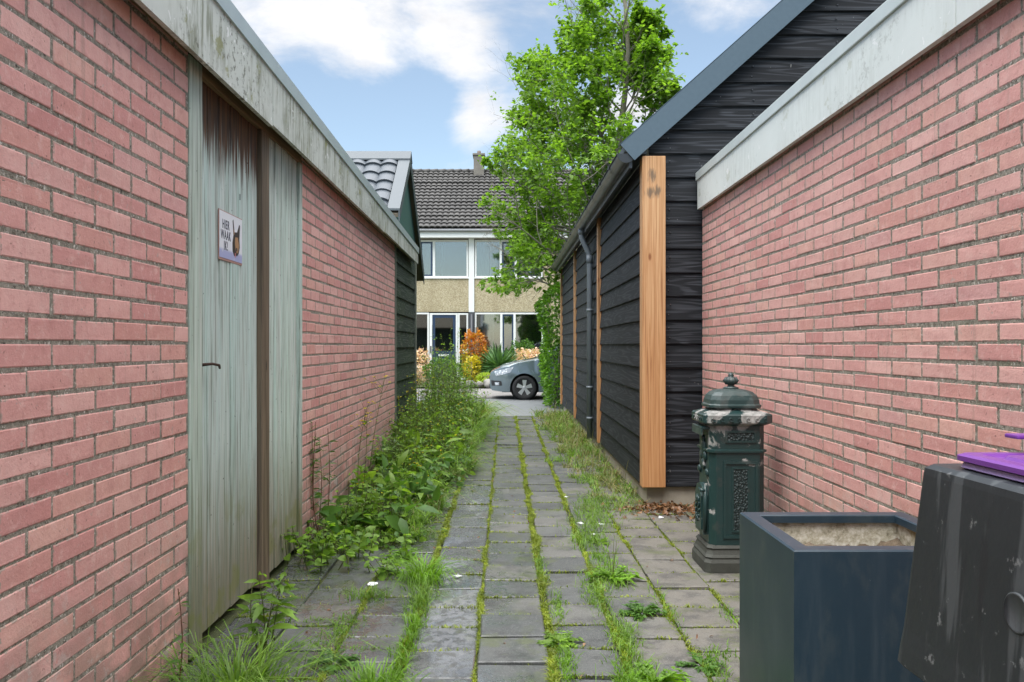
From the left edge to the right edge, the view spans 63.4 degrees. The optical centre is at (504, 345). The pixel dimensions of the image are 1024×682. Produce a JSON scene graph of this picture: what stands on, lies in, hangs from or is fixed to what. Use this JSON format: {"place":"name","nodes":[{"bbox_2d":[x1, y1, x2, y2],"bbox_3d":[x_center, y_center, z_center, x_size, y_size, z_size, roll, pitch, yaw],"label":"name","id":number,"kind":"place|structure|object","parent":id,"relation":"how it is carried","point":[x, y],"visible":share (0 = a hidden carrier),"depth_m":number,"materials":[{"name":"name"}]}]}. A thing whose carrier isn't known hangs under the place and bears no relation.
{"place":"outdoors","nodes":[
{"label":"outdoors","id":0,"kind":"place"},
{"bbox_2d":[417,379,484,386],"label":"garden soil","id":1,"kind":"structure","parent":0,"point":[434,383],"depth_m":26.88,"materials":[{"name":"brown soil"}]},
{"bbox_2d":[417,348,431,383],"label":"pink shrub","id":2,"kind":"object","parent":1,"relation":"on","point":[421,361],"visible":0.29,"depth_m":26.88,"materials":[{"name":"beige plant"}]},
{"bbox_2d":[422,357,462,382],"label":"evergreen shrub","id":3,"kind":"object","parent":1,"relation":"on","point":[427,365],"visible":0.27,"depth_m":26.11,"materials":[{"name":"green plant"}]},
{"bbox_2d":[462,355,481,381],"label":"gold shrub","id":4,"kind":"object","parent":1,"relation":"on","point":[471,359],"visible":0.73,"depth_m":26.21,"materials":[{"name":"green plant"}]},
{"bbox_2d":[459,328,488,379],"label":"column shrub","id":5,"kind":"object","parent":1,"relation":"on","point":[471,335],"visible":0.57,"depth_m":26.82,"materials":[{"name":"orange plant"}]},
{"bbox_2d":[463,350,490,381],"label":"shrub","id":6,"kind":"object","parent":1,"relation":"on","point":[480,362],"visible":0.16,"depth_m":26.74,"materials":[{"name":"green plant"}]},
{"bbox_2d":[475,381,483,388],"bbox_3d":[-0.788,1.198,25.429,0.301,0.233,0.307,0,0,38],"label":"garden stone","id":7,"kind":"object","parent":1,"relation":"on","point":[480,384],"visible":0.82,"depth_m":25.32,"materials":[{"name":"white stone"}]},
{"bbox_2d":[475,372,489,387],"bbox_3d":[-0.624,1.050,25.752,0.618,0.519,0.627,0,0,0],"label":"lime cushion","id":8,"kind":"object","parent":1,"relation":"on","point":[484,374],"visible":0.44,"depth_m":25.73,"materials":[{"name":"green plant"}]},
{"bbox_2d":[483,379,490,388],"bbox_3d":[-0.429,1.166,25.383,0.483,0.333,0.460,0,0,0],"label":"garden stone","id":9,"kind":"object","parent":1,"relation":"on","point":[486,382],"visible":0.4,"depth_m":25.23,"materials":[{"name":"white stone"}]},
{"bbox_2d":[476,342,524,372],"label":"yucca","id":10,"kind":"object","parent":1,"relation":"on","point":[495,358],"visible":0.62,"depth_m":26.35,"materials":[{"name":"green plant"}]},
{"bbox_2d":[503,337,534,358],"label":"evergreen shrub","id":11,"kind":"object","parent":1,"relation":"on","point":[521,345],"visible":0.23,"depth_m":28.35,"materials":[{"name":"green plant"}]},
{"bbox_2d":[515,347,539,359],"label":"pink shrub","id":12,"kind":"object","parent":1,"relation":"on","point":[531,353],"visible":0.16,"depth_m":26.64,"materials":[{"name":"beige plant"}]},
{"bbox_2d":[169,416,739,681],"bbox_3d":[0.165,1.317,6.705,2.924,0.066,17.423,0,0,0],"label":"path","id":13,"kind":"structure","parent":0,"point":[514,655],"depth_m":4.33,"materials":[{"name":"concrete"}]},
{"bbox_2d":[167,589,191,681],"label":"wall weed","id":14,"kind":"object","parent":13,"relation":"on","point":[179,637],"depth_m":3.02,"materials":[{"name":"green plant"}]},
{"bbox_2d":[0,0,418,681],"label":"brick garage","id":15,"kind":"structure","parent":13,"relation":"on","point":[174,392],"depth_m":3.13,"materials":[{"name":"brick"}]},
{"bbox_2d":[202,81,256,632],"bbox_3d":[-1.323,0.051,3.995,0.105,2.427,0.880,0,0,0],"label":"door","id":16,"kind":"structure","parent":15,"relation":"in","point":[229,141],"depth_m":3.96,"materials":[{"name":"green wood"}]},
{"bbox_2d":[218,208,241,265],"bbox_3d":[-1.323,-0.520,4.000,0.007,0.235,0.340,0,0,0],"label":"warning sign","id":17,"kind":"object","parent":16,"relation":"attached to","point":[229,237],"visible":1,"depth_m":3.98,"materials":[{"name":"white plastic"}]},
{"bbox_2d":[222,567,300,656],"bbox_3d":[-1.030,1.113,3.498,0.361,0.396,0.366,0,0,0],"label":"seedling","id":18,"kind":"object","parent":13,"relation":"on","point":[256,610],"visible":0.91,"depth_m":3.49,"materials":[{"name":"green plant"}]},
{"bbox_2d":[128,618,416,681],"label":"grass tuft","id":19,"kind":"object","parent":13,"relation":"on","point":[261,668],"visible":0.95,"depth_m":3.13,"materials":[{"name":"green plant"}]},
{"bbox_2d":[310,422,337,537],"bbox_3d":[-1.242,0.907,5.627,0.243,0.807,0.336,0,0,0],"label":"willowherb","id":20,"kind":"object","parent":13,"relation":"on","point":[313,476],"visible":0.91,"depth_m":5.57,"materials":[{"name":"green plant"}]},
{"bbox_2d":[305,649,360,674],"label":"dandelion","id":21,"kind":"object","parent":13,"relation":"on","point":[348,658],"visible":0.77,"depth_m":3.37,"materials":[{"name":"green plant"}]},
{"bbox_2d":[281,518,412,572],"bbox_3d":[-0.996,1.188,4.950,0.712,0.248,0.615,0,0,28],"label":"bramble","id":22,"kind":"object","parent":13,"relation":"on","point":[325,551],"visible":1,"depth_m":4.96,"materials":[{"name":"green plant"}]},
{"bbox_2d":[315,480,406,537],"bbox_3d":[-0.954,1.122,5.788,0.532,0.380,0.671,0,0,28],"label":"nettle","id":23,"kind":"object","parent":13,"relation":"on","point":[370,512],"visible":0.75,"depth_m":5.73,"materials":[{"name":"green plant"}]},
{"bbox_2d":[353,375,389,504],"bbox_3d":[-1.043,0.771,6.426,0.304,1.081,0.319,0,0,0],"label":"ragwort","id":24,"kind":"object","parent":13,"relation":"on","point":[367,435],"visible":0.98,"depth_m":6.39,"materials":[{"name":"green plant"}]},
{"bbox_2d":[360,553,403,580],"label":"bramble","id":25,"kind":"object","parent":13,"relation":"on","point":[381,574],"visible":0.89,"depth_m":4.62,"materials":[{"name":"green plant"}]},
{"bbox_2d":[329,654,439,681],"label":"grass tuft","id":26,"kind":"object","parent":13,"relation":"on","point":[366,674],"visible":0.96,"depth_m":3.15,"materials":[{"name":"green plant"}]},
{"bbox_2d":[346,151,424,430],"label":"garden shed","id":27,"kind":"structure","parent":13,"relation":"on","point":[388,175],"depth_m":10.81,"materials":[{"name":"green wood"}]},
{"bbox_2d":[379,547,418,564],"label":"dandelion","id":28,"kind":"object","parent":13,"relation":"on","point":[399,552],"visible":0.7,"depth_m":5.06,"materials":[{"name":"green plant"}]},
{"bbox_2d":[394,371,434,429],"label":"ragwort","id":29,"kind":"object","parent":13,"relation":"on","point":[411,396],"visible":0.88,"depth_m":9.42,"materials":[{"name":"green plant"}]},
{"bbox_2d":[307,343,541,557],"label":"weeds","id":30,"kind":"object","parent":13,"relation":"on","point":[428,459],"visible":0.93,"depth_m":7.95,"materials":[{"name":"green plant"}]},
{"bbox_2d":[367,549,483,594],"bbox_3d":[-0.482,1.240,4.621,0.820,0.139,0.848,0,0,0],"label":"grass tuft","id":31,"kind":"object","parent":13,"relation":"on","point":[420,563],"visible":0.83,"depth_m":4.58,"materials":[{"name":"green plant"}]},
{"bbox_2d":[430,328,474,392],"bbox_3d":[-0.951,0.441,14.618,0.691,1.740,0.872,0,0,33],"label":"garden shrub","id":32,"kind":"object","parent":13,"relation":"on","point":[452,359],"visible":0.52,"depth_m":14.63,"materials":[{"name":"green plant"}]},
{"bbox_2d":[190,416,739,681],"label":"joint moss","id":33,"kind":"object","parent":13,"relation":"on","point":[536,544],"visible":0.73,"depth_m":4.59,"materials":[{"name":"green plant"}]},
{"bbox_2d":[237,480,712,676],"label":"dry leaves","id":34,"kind":"object","parent":13,"relation":"on","point":[677,508],"visible":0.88,"depth_m":6.49,"materials":[{"name":"brown plant"}]},
{"bbox_2d":[250,401,739,681],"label":"grass","id":35,"kind":"structure","parent":13,"relation":"on","point":[562,424],"depth_m":4.44,"materials":[{"name":"green plant"}]},
{"bbox_2d":[537,630,584,648],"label":"dandelion","id":36,"kind":"object","parent":13,"relation":"on","point":[553,638],"visible":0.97,"depth_m":3.61,"materials":[{"name":"green plant"}]},
{"bbox_2d":[589,537,610,545],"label":"dandelion","id":37,"kind":"object","parent":13,"relation":"on","point":[604,539],"visible":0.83,"depth_m":5.43,"materials":[{"name":"green plant"}]},
{"bbox_2d":[581,542,644,585],"bbox_3d":[0.625,1.209,4.625,0.322,0.214,0.334,0,0,30],"label":"dandelion","id":38,"kind":"object","parent":13,"relation":"on","point":[628,577],"visible":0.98,"depth_m":4.60,"materials":[{"name":"green plant"}]},
{"bbox_2d":[619,600,666,621],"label":"dandelion","id":39,"kind":"object","parent":13,"relation":"on","point":[639,608],"visible":1,"depth_m":4.02,"materials":[{"name":"green plant"}]},
{"bbox_2d":[624,660,694,681],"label":"dandelion","id":40,"kind":"object","parent":13,"relation":"on","point":[645,667],"visible":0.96,"depth_m":3.20,"materials":[{"name":"green plant"}]},
{"bbox_2d":[675,652,726,677],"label":"dandelion","id":41,"kind":"object","parent":13,"relation":"on","point":[696,658],"visible":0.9,"depth_m":3.36,"materials":[{"name":"green plant"}]},
{"bbox_2d":[692,373,771,572],"bbox_3d":[1.340,0.729,4.928,0.410,1.142,0.385,0,0,0],"label":"post box","id":42,"kind":"object","parent":13,"relation":"on","point":[732,420],"visible":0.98,"depth_m":4.78,"materials":[{"name":"green paint"}]},
{"bbox_2d":[695,482,707,534],"bbox_3d":[1.161,0.950,4.921,0.052,0.300,0.217,0,0,0],"label":"door","id":43,"kind":"structure","parent":42,"relation":"in","point":[701,494],"depth_m":4.86,"materials":[{"name":"green paint"}]},
{"bbox_2d":[740,512,923,681],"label":"planter","id":44,"kind":"object","parent":13,"relation":"on","point":[823,596],"visible":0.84,"depth_m":2.40,"materials":[{"name":"metal"}]},
{"bbox_2d":[898,433,1023,681],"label":"waste bin","id":45,"kind":"object","parent":13,"relation":"on","point":[964,618],"visible":1,"depth_m":1.49,"materials":[{"name":"grey plastic"}]},
{"bbox_2d":[417,389,553,396],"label":"sidewalk","id":46,"kind":"structure","parent":0,"point":[499,393],"depth_m":22.59,"materials":[{"name":"grey concrete"}]},
{"bbox_2d":[417,387,559,398],"bbox_3d":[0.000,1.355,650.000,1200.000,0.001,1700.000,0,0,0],"label":"ground","id":47,"kind":"structure","parent":0,"point":[492,397],"depth_m":21.79,"materials":[{"name":"grey concrete"}]},
{"bbox_2d":[533,282,563,407],"bbox_3d":[1.420,-0.018,17.778,1.644,2.751,2.218,0,0,0],"label":"laurel hedge","id":48,"kind":"object","parent":47,"relation":"on","point":[549,336],"visible":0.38,"depth_m":17.32,"materials":[{"name":"green plant"}]},
{"bbox_2d":[550,0,885,503],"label":"black shed","id":49,"kind":"structure","parent":47,"relation":"on","point":[631,336],"depth_m":6.87,"materials":[{"name":"wood"}]},
{"bbox_2d":[417,399,562,415],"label":"road","id":50,"kind":"structure","parent":0,"point":[527,406],"depth_m":17.85,"materials":[{"name":"grey asphalt"}]},
{"bbox_2d":[489,344,559,399],"bbox_3d":[1.799,0.541,20.860,4.362,1.619,2.100,0,0,0],"label":"parked car","id":51,"kind":"object","parent":50,"relation":"on","point":[519,379],"visible":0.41,"depth_m":20.03,"materials":[{"name":"grey paint"}]},
{"bbox_2d":[474,0,688,313],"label":"street tree","id":52,"kind":"object","parent":50,"relation":"on","point":[642,71],"visible":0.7,"depth_m":17.85,"materials":[{"name":"green plant"}]},
{"bbox_2d":[231,0,780,168],"label":"sky","id":53,"kind":"structure","parent":0,"point":[415,76],"materials":[{"name":"blue"}]},
{"bbox_2d":[413,151,601,379],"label":"terraced house","id":54,"kind":"structure","parent":0,"point":[457,261],"depth_m":30.25,"materials":[{"name":"brown tile"}]},
{"bbox_2d":[417,313,428,367],"bbox_3d":[-3.040,-0.215,30.030,0.620,1.990,0.140,0,0,0],"label":"window","id":55,"kind":"structure","parent":54,"relation":"in","point":[417,313],"depth_m":30.01,"materials":[{"name":"white wood"}]},
{"bbox_2d":[430,315,455,376],"bbox_3d":[-2.243,0.056,30.032,0.925,2.367,0.085,0,0,0],"label":"door","id":56,"kind":"structure","parent":54,"relation":"in","point":[433,316],"depth_m":30.03,"materials":[{"name":"blue wood"}]},
{"bbox_2d":[421,240,468,278],"bbox_3d":[-2.310,-3.139,30.109,2.000,1.395,0.299,0,0,0],"label":"window","id":57,"kind":"structure","parent":54,"relation":"in","point":[422,241],"depth_m":30.01,"materials":[{"name":"white wood"}]},
{"bbox_2d":[458,313,467,367],"bbox_3d":[-1.515,0.010,30.030,0.410,2.400,0.140,0,0,0],"label":"window","id":58,"kind":"structure","parent":54,"relation":"in","point":[459,314],"depth_m":30.01,"materials":[{"name":"white wood"}]},
{"bbox_2d":[474,240,542,278],"bbox_3d":[0.140,-3.139,30.113,2.500,1.395,0.306,0,0,0],"label":"window","id":59,"kind":"structure","parent":54,"relation":"in","point":[481,258],"depth_m":30.22,"materials":[{"name":"clear glass"}]},
{"bbox_2d":[475,313,542,358],"bbox_3d":[0.150,-0.250,30.113,2.520,1.920,0.306,0,0,0],"label":"window","id":60,"kind":"structure","parent":54,"relation":"in","point":[485,321],"depth_m":30.19,"materials":[{"name":"clear glass"}]},
{"bbox_2d":[696,0,1023,517],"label":"brick garage","id":61,"kind":"structure","parent":0,"point":[860,195],"depth_m":3.58,"materials":[{"name":"brick"}]}
]}

